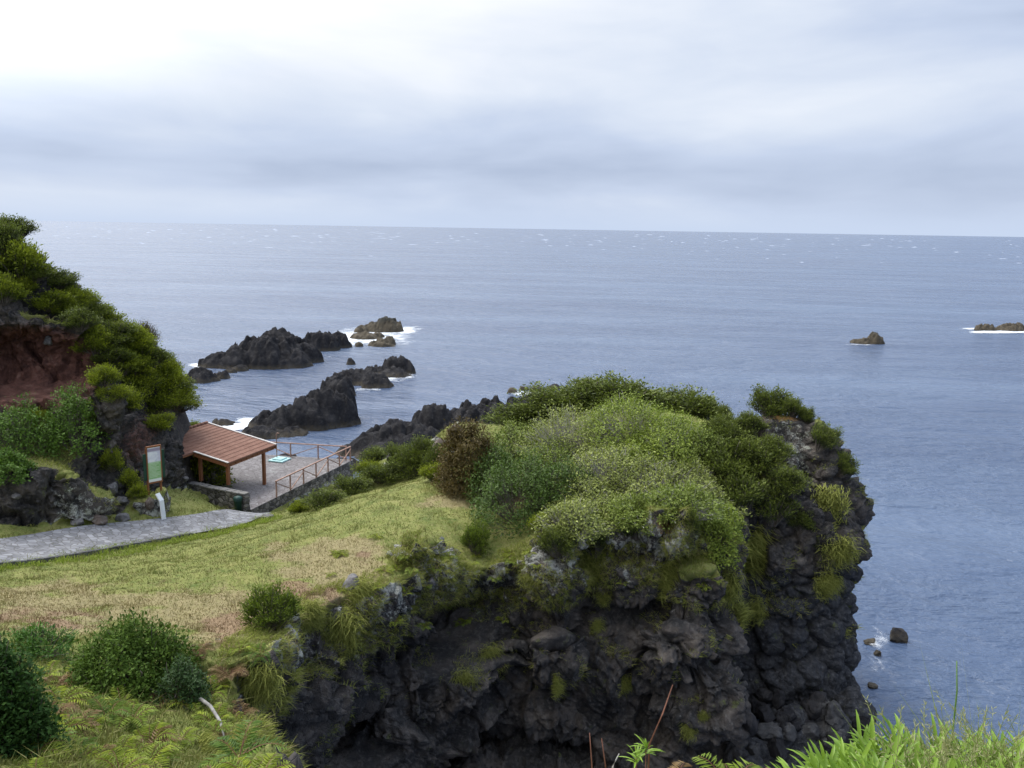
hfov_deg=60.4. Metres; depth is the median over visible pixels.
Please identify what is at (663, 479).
thicket shrub
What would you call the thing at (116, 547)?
path kerb
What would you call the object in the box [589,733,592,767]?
dry twig
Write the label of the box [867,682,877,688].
boulder
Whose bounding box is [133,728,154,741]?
fern
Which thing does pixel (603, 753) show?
dry twig
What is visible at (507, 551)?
fern
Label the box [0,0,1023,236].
sky
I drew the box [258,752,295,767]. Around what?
fern
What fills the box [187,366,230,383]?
sea rock
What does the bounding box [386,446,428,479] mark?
heath shrub
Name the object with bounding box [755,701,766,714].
boulder
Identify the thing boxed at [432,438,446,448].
boulder
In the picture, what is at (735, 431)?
heath shrub
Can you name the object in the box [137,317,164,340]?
heath shrub
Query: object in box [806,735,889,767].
lance leaf plant
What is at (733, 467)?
heath shrub
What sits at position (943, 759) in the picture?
seeding grass
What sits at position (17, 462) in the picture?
leafy shrub
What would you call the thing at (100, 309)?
heath shrub
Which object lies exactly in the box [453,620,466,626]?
fern
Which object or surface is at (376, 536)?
fern
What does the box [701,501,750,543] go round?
thicket shrub
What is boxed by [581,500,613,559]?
heath shrub
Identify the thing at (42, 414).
heath shrub
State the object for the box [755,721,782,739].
boulder
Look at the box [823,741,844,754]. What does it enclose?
boulder
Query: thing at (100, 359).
heath shrub
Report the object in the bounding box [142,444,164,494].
information board
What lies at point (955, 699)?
tall reed
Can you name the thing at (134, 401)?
heath shrub
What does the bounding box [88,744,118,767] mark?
fern
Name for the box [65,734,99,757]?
fern
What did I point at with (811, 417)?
heath shrub
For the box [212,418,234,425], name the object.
sea rock
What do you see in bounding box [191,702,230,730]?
fern
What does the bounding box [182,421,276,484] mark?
picnic shelter
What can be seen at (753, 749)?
boulder
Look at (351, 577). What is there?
boulder
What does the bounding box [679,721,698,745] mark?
grass tuft
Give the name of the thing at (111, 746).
fern
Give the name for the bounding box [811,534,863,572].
grass tuft
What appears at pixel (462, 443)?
heath shrub
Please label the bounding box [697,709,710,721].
grass tuft
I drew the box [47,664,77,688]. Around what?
fern
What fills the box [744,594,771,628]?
grass tuft
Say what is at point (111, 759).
fern
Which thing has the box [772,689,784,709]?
boulder
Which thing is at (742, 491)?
heath shrub
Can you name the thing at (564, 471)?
thicket shrub
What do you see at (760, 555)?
grass tuft
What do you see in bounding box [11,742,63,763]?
fern
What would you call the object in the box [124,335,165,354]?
heath shrub
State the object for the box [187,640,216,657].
fern
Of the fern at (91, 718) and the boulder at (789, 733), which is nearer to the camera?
the fern at (91, 718)
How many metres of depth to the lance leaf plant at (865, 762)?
4.30 m
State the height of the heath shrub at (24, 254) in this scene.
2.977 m
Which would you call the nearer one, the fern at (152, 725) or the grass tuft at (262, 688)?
the fern at (152, 725)
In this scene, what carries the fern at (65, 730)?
on the grassy ground at (448, 643)
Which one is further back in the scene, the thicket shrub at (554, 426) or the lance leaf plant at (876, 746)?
the thicket shrub at (554, 426)
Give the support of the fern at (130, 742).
on the grassy ground at (448, 643)
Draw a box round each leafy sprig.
[618,744,646,767]
[629,734,663,767]
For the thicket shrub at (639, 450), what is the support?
on the grassy ground at (448, 643)
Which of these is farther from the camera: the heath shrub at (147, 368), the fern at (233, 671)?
the heath shrub at (147, 368)
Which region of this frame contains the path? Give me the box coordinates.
[0,509,270,561]
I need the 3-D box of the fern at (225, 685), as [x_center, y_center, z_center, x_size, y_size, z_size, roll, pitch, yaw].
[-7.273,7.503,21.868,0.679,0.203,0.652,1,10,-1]
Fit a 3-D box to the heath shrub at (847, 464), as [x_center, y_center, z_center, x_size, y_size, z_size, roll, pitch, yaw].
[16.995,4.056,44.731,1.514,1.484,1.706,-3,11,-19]
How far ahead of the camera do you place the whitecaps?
1731.09 m
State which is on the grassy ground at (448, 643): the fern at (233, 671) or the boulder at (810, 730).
the fern at (233, 671)
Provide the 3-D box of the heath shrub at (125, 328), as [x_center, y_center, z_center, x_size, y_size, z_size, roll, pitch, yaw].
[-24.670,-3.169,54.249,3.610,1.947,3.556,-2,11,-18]
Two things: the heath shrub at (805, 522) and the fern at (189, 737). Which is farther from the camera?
the heath shrub at (805, 522)
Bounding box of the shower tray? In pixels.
[268,433,290,462]
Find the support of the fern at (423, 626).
on the headland cliff
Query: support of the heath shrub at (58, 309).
on the hillside
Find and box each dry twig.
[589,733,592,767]
[601,738,605,767]
[647,685,672,767]
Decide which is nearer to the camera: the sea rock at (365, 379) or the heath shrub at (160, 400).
the heath shrub at (160, 400)
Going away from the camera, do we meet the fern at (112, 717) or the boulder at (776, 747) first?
the fern at (112, 717)
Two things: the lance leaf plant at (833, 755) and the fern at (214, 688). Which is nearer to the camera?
the lance leaf plant at (833, 755)
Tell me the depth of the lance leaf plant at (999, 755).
4.96 m
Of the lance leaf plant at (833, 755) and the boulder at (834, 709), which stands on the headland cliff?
the boulder at (834, 709)
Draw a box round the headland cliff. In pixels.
[29,417,876,767]
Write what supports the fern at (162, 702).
on the grassy ground at (448, 643)
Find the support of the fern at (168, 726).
on the grassy ground at (448, 643)
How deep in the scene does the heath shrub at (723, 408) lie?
48.64 m
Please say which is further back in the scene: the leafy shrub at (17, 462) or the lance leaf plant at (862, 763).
the leafy shrub at (17, 462)
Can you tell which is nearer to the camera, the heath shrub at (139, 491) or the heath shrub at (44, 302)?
the heath shrub at (139, 491)
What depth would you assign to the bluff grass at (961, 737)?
5.09 m
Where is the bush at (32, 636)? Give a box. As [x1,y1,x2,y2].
[5,620,79,664]
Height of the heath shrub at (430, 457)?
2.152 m
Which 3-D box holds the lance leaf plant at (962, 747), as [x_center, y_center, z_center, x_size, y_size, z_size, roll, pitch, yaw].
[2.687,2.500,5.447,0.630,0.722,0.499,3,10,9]
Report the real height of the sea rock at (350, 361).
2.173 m
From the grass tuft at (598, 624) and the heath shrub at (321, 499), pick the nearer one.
the grass tuft at (598, 624)
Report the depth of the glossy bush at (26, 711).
14.62 m
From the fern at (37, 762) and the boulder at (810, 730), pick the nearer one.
the fern at (37, 762)
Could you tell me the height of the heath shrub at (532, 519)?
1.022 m
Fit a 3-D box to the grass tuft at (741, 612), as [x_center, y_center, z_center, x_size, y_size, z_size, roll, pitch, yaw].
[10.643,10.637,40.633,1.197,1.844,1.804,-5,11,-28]
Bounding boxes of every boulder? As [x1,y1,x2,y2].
[11,493,21,499]
[43,335,51,344]
[70,518,83,525]
[91,514,107,524]
[107,482,117,494]
[115,513,130,521]
[116,496,127,503]
[145,497,154,510]
[261,514,273,518]
[342,573,359,591]
[427,577,435,587]
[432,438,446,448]
[742,707,757,735]
[747,743,760,756]
[749,695,757,717]
[754,686,772,703]
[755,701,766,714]
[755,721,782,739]
[757,704,775,722]
[766,737,786,757]
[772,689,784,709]
[775,711,787,723]
[779,722,786,731]
[779,722,796,741]
[780,706,796,721]
[790,721,801,731]
[791,708,803,725]
[801,698,823,720]
[801,722,819,740]
[809,691,827,703]
[817,720,826,740]
[820,700,829,719]
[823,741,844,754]
[824,716,844,730]
[824,723,847,735]
[826,700,844,719]
[826,734,852,745]
[827,731,845,740]
[849,729,856,741]
[850,716,869,730]
[861,716,869,735]
[864,638,875,644]
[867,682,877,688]
[873,650,880,655]
[890,627,907,642]
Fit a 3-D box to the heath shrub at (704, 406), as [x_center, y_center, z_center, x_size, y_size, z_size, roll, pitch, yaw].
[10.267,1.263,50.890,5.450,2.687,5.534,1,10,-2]
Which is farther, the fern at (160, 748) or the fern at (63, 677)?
the fern at (63, 677)
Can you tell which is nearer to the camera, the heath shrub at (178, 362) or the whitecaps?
the heath shrub at (178, 362)
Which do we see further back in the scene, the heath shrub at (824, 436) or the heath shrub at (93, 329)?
the heath shrub at (93, 329)
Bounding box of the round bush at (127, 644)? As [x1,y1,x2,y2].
[60,607,213,707]
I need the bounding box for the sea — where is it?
[14,220,1023,754]
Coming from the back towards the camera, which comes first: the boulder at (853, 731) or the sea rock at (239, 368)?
the sea rock at (239, 368)
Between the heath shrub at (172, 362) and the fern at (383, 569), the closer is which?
the fern at (383, 569)
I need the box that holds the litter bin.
[233,495,241,510]
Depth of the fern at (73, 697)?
19.48 m
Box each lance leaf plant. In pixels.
[770,756,809,767]
[786,741,855,767]
[791,752,855,766]
[796,740,822,767]
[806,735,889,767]
[806,737,870,767]
[807,728,885,764]
[807,742,827,767]
[809,750,852,767]
[827,716,903,766]
[830,723,920,767]
[835,710,888,761]
[836,752,879,767]
[840,743,904,767]
[844,730,879,762]
[845,755,891,767]
[847,719,915,759]
[852,712,931,758]
[867,719,928,767]
[879,744,959,764]
[881,722,920,750]
[884,758,937,767]
[887,729,935,767]
[888,726,970,757]
[914,730,985,767]
[922,719,984,766]
[922,751,966,767]
[926,713,962,747]
[927,743,970,767]
[947,735,1015,767]
[948,723,998,761]
[949,742,1005,764]
[955,757,980,767]
[958,739,1023,767]
[959,729,1023,753]
[960,753,1001,767]
[971,735,1023,766]
[981,730,1023,760]
[986,760,1019,767]
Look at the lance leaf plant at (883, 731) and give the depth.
5.51 m
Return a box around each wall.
[188,481,249,511]
[250,461,353,512]
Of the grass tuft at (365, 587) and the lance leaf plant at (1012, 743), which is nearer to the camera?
the lance leaf plant at (1012, 743)
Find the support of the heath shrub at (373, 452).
on the headland cliff
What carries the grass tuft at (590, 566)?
on the headland cliff
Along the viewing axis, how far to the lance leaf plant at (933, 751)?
4.88 m
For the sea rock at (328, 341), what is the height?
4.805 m
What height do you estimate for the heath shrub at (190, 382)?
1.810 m
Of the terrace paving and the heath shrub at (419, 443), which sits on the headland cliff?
the heath shrub at (419, 443)
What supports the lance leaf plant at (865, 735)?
on the grassy ground at (448, 643)
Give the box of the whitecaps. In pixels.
[66,226,1012,258]
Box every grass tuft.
[62,735,87,758]
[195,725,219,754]
[235,659,293,718]
[299,597,336,638]
[319,609,368,660]
[347,574,380,619]
[448,665,481,691]
[478,641,510,659]
[515,570,534,589]
[550,671,566,701]
[578,549,613,601]
[588,616,607,636]
[593,590,613,609]
[620,673,632,698]
[655,557,681,607]
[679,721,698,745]
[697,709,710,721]
[721,568,750,612]
[733,598,757,633]
[743,520,778,596]
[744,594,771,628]
[751,535,768,570]
[809,482,854,523]
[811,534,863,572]
[813,570,848,601]
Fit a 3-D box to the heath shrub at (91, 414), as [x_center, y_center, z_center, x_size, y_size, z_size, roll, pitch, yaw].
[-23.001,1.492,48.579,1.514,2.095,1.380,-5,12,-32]
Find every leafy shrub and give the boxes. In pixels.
[0,386,62,458]
[0,445,38,485]
[35,380,119,459]
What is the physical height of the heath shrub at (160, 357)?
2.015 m
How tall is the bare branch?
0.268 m
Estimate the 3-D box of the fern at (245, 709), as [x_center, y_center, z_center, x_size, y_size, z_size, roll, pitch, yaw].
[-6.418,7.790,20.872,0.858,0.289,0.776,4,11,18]
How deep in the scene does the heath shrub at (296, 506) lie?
52.59 m
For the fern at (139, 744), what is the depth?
16.39 m
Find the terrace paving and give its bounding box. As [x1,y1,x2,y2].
[219,455,352,509]
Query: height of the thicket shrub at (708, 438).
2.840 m
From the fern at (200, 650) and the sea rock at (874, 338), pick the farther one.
the sea rock at (874, 338)
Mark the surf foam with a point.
(244, 423)
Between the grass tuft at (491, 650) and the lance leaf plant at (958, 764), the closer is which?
the lance leaf plant at (958, 764)
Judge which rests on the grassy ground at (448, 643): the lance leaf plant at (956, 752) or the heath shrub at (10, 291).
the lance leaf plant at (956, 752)
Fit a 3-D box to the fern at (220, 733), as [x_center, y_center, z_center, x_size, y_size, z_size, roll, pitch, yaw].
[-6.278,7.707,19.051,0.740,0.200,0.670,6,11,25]
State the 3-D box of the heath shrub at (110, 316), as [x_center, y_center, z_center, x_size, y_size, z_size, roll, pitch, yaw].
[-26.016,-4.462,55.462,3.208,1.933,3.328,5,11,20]
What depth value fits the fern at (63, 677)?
21.23 m
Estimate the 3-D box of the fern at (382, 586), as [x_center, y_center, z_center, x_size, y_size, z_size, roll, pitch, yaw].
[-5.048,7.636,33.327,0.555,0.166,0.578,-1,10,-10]
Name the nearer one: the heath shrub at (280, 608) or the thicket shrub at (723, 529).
the heath shrub at (280, 608)
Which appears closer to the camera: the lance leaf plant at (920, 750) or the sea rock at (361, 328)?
the lance leaf plant at (920, 750)
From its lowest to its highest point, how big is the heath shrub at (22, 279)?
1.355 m
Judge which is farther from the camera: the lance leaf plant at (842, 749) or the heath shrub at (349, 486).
the heath shrub at (349, 486)
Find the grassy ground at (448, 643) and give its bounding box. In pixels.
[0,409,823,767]
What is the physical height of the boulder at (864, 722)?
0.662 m
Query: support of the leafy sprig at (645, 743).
on the grassy ground at (448, 643)
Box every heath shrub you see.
[0,213,43,237]
[0,218,26,255]
[0,235,57,280]
[0,268,34,305]
[6,262,55,283]
[11,275,39,291]
[19,407,53,434]
[25,288,77,311]
[46,266,83,290]
[48,300,85,315]
[55,304,103,331]
[57,276,83,293]
[62,284,102,305]
[64,317,113,343]
[68,331,117,355]
[70,296,111,316]
[81,396,97,429]
[82,341,137,367]
[83,362,124,388]
[93,382,134,403]
[94,346,145,376]
[96,318,140,346]
[97,445,125,471]
[98,300,131,322]
[105,318,141,342]
[114,323,162,347]
[115,466,143,491]
[119,347,159,376]
[120,369,168,396]
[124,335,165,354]
[125,383,151,411]
[125,482,150,498]
[136,343,176,370]
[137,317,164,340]
[143,390,181,414]
[143,411,176,431]
[150,365,192,395]
[152,352,186,377]
[166,350,184,371]
[168,389,198,410]
[176,377,206,412]
[178,372,199,390]
[189,419,200,425]
[190,454,242,486]
[236,580,304,632]
[287,498,309,512]
[298,487,349,511]
[326,472,375,496]
[350,458,383,477]
[354,445,386,462]
[356,461,406,485]
[378,441,405,464]
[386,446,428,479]
[403,434,435,458]
[415,442,447,467]
[417,461,450,482]
[426,415,499,501]
[458,518,492,554]
[479,400,553,435]
[507,379,595,418]
[526,373,627,413]
[526,512,544,530]
[534,524,577,557]
[577,369,675,410]
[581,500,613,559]
[618,493,648,540]
[619,383,695,415]
[664,381,731,420]
[682,506,701,537]
[695,431,753,480]
[697,409,735,434]
[709,418,763,447]
[713,403,734,417]
[713,467,773,516]
[726,435,791,478]
[730,410,770,432]
[739,382,796,418]
[751,474,802,526]
[752,432,796,462]
[767,465,814,495]
[776,394,810,418]
[787,509,816,531]
[797,406,815,423]
[810,421,844,452]
[836,450,862,477]
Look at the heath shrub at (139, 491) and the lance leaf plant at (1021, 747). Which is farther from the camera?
the heath shrub at (139, 491)
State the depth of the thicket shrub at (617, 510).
38.52 m
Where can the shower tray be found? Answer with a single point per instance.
(278, 459)
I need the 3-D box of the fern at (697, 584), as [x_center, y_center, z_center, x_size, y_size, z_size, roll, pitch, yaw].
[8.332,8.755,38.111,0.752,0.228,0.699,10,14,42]
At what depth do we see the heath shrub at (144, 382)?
55.24 m
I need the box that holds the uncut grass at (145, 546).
[0,513,281,571]
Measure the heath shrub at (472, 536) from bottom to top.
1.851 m
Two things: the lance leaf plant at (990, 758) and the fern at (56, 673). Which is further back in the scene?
the fern at (56, 673)
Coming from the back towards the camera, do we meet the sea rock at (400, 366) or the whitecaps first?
the whitecaps
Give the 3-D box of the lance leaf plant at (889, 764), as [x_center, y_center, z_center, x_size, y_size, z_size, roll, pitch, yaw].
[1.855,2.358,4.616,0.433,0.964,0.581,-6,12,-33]
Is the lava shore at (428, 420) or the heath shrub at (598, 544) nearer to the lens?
the heath shrub at (598, 544)
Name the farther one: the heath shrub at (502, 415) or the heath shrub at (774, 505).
the heath shrub at (502, 415)
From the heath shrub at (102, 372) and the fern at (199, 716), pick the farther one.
the heath shrub at (102, 372)
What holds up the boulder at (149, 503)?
on the headland cliff
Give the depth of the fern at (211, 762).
11.20 m
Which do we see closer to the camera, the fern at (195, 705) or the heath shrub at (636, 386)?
the fern at (195, 705)
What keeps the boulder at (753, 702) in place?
on the headland cliff
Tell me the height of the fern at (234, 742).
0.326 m
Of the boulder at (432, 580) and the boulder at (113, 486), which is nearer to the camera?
the boulder at (432, 580)
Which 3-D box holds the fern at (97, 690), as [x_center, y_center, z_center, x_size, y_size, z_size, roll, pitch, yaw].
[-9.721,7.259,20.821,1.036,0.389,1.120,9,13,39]
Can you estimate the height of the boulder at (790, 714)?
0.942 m
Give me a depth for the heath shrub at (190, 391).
60.38 m
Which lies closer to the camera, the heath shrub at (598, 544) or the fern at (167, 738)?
the fern at (167, 738)
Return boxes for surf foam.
[191,326,1023,429]
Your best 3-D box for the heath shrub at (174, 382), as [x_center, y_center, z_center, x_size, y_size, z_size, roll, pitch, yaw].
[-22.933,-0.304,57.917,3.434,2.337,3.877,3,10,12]
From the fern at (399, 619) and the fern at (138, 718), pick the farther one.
the fern at (399, 619)
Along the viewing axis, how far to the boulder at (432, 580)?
35.82 m
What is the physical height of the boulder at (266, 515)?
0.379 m
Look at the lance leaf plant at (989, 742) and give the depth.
5.34 m
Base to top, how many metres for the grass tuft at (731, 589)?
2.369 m
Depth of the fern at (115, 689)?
20.11 m
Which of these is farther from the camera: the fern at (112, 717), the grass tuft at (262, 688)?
the grass tuft at (262, 688)
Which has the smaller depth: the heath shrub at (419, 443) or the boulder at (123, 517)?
the boulder at (123, 517)
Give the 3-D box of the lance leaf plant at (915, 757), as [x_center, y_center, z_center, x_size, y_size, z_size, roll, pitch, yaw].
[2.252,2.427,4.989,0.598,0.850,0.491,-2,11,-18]
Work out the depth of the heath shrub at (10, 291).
50.12 m
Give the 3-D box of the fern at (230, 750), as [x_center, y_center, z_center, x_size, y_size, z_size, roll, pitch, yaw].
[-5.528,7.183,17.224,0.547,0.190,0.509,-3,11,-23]
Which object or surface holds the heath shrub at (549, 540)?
on the headland cliff
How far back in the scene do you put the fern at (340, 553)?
37.03 m
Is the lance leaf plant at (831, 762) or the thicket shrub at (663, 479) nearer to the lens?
the lance leaf plant at (831, 762)
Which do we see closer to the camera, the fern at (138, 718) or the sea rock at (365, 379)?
the fern at (138, 718)
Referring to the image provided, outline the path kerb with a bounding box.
[0,532,192,566]
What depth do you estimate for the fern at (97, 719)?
17.23 m
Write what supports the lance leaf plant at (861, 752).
on the grassy ground at (448, 643)
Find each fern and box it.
[11,734,70,767]
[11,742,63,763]
[16,735,69,763]
[20,756,44,767]
[22,758,53,767]
[34,660,61,677]
[38,671,76,687]
[44,701,80,717]
[45,684,95,705]
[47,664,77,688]
[50,712,92,737]
[51,720,74,740]
[58,688,91,706]
[59,709,101,740]
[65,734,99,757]
[67,744,107,765]
[79,680,130,697]
[79,714,110,736]
[80,744,115,765]
[85,753,127,767]
[87,695,131,726]
[88,681,127,699]
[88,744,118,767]
[90,745,163,767]
[95,684,139,706]
[101,734,141,752]
[103,703,158,734]
[118,740,182,767]
[119,742,155,754]
[130,691,168,702]
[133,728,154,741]
[134,724,184,750]
[137,721,178,744]
[144,731,183,744]
[146,693,172,707]
[153,752,179,766]
[166,698,206,713]
[168,726,198,751]
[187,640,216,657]
[190,675,226,698]
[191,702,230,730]
[197,719,288,767]
[198,720,232,740]
[199,716,226,729]
[199,759,248,767]
[204,707,223,716]
[206,711,234,725]
[207,663,248,683]
[208,680,231,692]
[211,753,293,767]
[212,730,237,743]
[215,742,243,754]
[226,698,258,721]
[227,641,255,655]
[231,711,246,722]
[240,643,277,666]
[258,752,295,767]
[325,572,336,577]
[328,549,344,557]
[333,549,348,556]
[367,533,382,538]
[372,582,385,590]
[373,565,393,573]
[389,615,403,627]
[390,564,401,571]
[402,586,413,595]
[405,567,418,575]
[417,621,432,630]
[427,565,444,571]
[441,551,457,562]
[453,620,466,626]
[489,576,501,581]
[495,614,508,622]
[503,548,514,557]
[523,548,534,557]
[668,760,691,767]
[693,752,761,767]
[696,582,711,589]
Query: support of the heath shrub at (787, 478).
on the headland cliff
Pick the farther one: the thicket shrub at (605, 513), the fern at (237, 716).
the thicket shrub at (605, 513)
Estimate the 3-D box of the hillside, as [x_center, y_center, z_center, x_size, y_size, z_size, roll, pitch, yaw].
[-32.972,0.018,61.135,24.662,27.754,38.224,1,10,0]
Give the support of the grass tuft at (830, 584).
on the headland cliff
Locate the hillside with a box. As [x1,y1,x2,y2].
[0,227,197,526]
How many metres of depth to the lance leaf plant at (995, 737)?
5.79 m
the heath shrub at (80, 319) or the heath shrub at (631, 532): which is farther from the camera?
the heath shrub at (80, 319)
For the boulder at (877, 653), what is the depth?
50.85 m
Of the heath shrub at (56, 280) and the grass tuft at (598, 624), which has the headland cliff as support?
the grass tuft at (598, 624)
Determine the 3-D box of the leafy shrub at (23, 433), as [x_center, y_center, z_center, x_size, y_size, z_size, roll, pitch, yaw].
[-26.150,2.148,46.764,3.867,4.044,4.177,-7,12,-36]
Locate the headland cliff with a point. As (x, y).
(513, 719)
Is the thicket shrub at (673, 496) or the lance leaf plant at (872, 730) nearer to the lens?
the lance leaf plant at (872, 730)
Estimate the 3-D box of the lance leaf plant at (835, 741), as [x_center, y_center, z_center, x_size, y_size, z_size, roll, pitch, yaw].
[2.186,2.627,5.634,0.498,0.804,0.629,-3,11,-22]
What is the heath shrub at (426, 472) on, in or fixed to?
on the grassy ground at (448, 643)
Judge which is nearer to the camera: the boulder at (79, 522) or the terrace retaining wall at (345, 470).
the boulder at (79, 522)
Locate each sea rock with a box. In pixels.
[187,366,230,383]
[197,327,323,369]
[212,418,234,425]
[226,364,248,372]
[242,425,308,439]
[248,377,360,430]
[304,330,352,351]
[325,373,355,395]
[332,368,393,388]
[346,358,355,364]
[350,331,384,339]
[354,324,367,332]
[354,342,362,346]
[364,316,403,332]
[365,355,415,377]
[368,336,395,346]
[507,387,517,392]
[850,331,884,343]
[974,322,1023,331]
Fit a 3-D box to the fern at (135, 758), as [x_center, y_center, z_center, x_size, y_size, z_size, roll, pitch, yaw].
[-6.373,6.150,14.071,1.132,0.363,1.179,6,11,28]
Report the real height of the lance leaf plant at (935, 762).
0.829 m
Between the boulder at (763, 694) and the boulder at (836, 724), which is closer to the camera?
the boulder at (836, 724)
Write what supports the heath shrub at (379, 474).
on the headland cliff
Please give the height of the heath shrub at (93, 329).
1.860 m
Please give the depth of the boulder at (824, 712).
41.59 m
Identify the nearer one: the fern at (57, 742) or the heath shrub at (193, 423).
the fern at (57, 742)
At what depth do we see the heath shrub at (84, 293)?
54.06 m
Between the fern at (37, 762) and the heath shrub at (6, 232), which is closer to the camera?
the fern at (37, 762)
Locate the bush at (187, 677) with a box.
[150,653,220,713]
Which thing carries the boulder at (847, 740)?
on the headland cliff
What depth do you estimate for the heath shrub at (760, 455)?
43.57 m
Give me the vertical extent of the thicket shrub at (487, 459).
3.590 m
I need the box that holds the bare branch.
[197,697,224,739]
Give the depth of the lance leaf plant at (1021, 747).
5.48 m
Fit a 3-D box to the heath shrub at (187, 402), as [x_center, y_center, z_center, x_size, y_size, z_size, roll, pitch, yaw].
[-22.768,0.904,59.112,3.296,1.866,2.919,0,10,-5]
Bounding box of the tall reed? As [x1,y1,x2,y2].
[949,661,957,757]
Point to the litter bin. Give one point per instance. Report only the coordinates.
(237, 500)
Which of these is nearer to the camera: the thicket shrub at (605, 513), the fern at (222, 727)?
the fern at (222, 727)
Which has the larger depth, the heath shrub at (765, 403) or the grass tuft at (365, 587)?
the heath shrub at (765, 403)
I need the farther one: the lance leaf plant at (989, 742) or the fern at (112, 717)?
the fern at (112, 717)
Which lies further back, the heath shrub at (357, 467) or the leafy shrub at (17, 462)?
the heath shrub at (357, 467)
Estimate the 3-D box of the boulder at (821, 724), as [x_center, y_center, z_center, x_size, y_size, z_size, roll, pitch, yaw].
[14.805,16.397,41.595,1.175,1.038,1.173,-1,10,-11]
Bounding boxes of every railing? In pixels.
[270,441,346,459]
[275,446,350,496]
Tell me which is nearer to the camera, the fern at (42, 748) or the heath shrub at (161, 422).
the fern at (42, 748)
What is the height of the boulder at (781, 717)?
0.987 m
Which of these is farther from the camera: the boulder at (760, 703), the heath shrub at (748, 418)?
the heath shrub at (748, 418)
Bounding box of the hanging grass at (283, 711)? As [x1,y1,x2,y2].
[5,225,876,767]
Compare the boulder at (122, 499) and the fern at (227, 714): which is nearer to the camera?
the fern at (227, 714)
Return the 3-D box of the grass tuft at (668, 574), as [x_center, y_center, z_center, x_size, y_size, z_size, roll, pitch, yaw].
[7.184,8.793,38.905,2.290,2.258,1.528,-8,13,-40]
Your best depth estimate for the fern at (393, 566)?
35.31 m
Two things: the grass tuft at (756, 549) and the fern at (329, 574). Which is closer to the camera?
the fern at (329, 574)
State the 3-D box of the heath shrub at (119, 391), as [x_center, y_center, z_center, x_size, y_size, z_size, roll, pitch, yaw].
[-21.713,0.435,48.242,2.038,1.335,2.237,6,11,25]
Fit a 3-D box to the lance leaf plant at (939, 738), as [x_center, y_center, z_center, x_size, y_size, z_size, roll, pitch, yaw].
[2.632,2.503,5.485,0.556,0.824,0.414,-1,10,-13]
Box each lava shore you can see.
[280,453,361,471]
[335,395,531,460]
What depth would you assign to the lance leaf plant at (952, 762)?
4.49 m
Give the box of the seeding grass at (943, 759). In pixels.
[849,690,1023,767]
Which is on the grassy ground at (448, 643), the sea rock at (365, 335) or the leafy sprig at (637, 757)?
the leafy sprig at (637, 757)
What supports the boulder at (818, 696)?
on the headland cliff
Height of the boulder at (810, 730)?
0.836 m
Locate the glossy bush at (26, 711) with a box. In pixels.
[0,630,75,761]
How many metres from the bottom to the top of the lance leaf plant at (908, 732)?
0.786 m
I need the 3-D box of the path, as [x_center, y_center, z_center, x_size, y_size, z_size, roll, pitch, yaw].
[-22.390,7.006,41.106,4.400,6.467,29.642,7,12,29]
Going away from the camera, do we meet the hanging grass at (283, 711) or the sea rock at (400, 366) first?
the hanging grass at (283, 711)
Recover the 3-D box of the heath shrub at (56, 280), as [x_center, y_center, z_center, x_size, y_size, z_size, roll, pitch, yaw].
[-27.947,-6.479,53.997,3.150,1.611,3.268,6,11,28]
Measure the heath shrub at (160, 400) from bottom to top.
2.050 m
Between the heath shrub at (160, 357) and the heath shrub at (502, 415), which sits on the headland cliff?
the heath shrub at (502, 415)
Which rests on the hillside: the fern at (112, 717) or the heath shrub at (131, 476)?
the heath shrub at (131, 476)
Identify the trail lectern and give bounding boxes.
[155,492,165,519]
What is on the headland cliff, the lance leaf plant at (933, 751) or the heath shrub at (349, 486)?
the heath shrub at (349, 486)
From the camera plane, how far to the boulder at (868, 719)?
41.91 m
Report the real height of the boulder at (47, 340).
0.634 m
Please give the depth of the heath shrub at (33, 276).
51.59 m
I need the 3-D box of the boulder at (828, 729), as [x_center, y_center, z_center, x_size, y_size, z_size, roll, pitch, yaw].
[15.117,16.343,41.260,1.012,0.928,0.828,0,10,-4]
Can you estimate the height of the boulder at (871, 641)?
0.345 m
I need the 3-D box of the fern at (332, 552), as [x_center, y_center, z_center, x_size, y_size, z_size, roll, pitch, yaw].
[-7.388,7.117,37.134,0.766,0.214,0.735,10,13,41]
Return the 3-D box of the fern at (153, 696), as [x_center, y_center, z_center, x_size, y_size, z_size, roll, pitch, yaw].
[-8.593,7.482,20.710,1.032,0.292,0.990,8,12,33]
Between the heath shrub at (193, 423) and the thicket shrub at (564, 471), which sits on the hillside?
the heath shrub at (193, 423)
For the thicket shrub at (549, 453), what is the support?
on the grassy ground at (448, 643)
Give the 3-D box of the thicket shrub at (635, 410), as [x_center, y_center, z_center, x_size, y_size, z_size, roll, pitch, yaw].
[6.794,1.769,47.520,7.029,3.288,6.335,1,10,0]
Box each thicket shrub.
[457,441,525,510]
[466,447,578,539]
[474,417,553,467]
[507,398,627,468]
[511,435,587,482]
[515,452,604,516]
[530,496,613,545]
[547,487,634,538]
[548,472,623,510]
[553,436,678,496]
[574,386,691,450]
[590,436,674,478]
[601,490,668,535]
[611,451,735,505]
[623,406,714,471]
[639,479,729,528]
[646,456,728,496]
[670,423,735,479]
[697,486,752,523]
[700,505,744,571]
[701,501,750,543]
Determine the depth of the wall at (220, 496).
56.16 m
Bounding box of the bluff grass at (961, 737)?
[841,646,1023,767]
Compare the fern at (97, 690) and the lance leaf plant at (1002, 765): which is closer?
the lance leaf plant at (1002, 765)

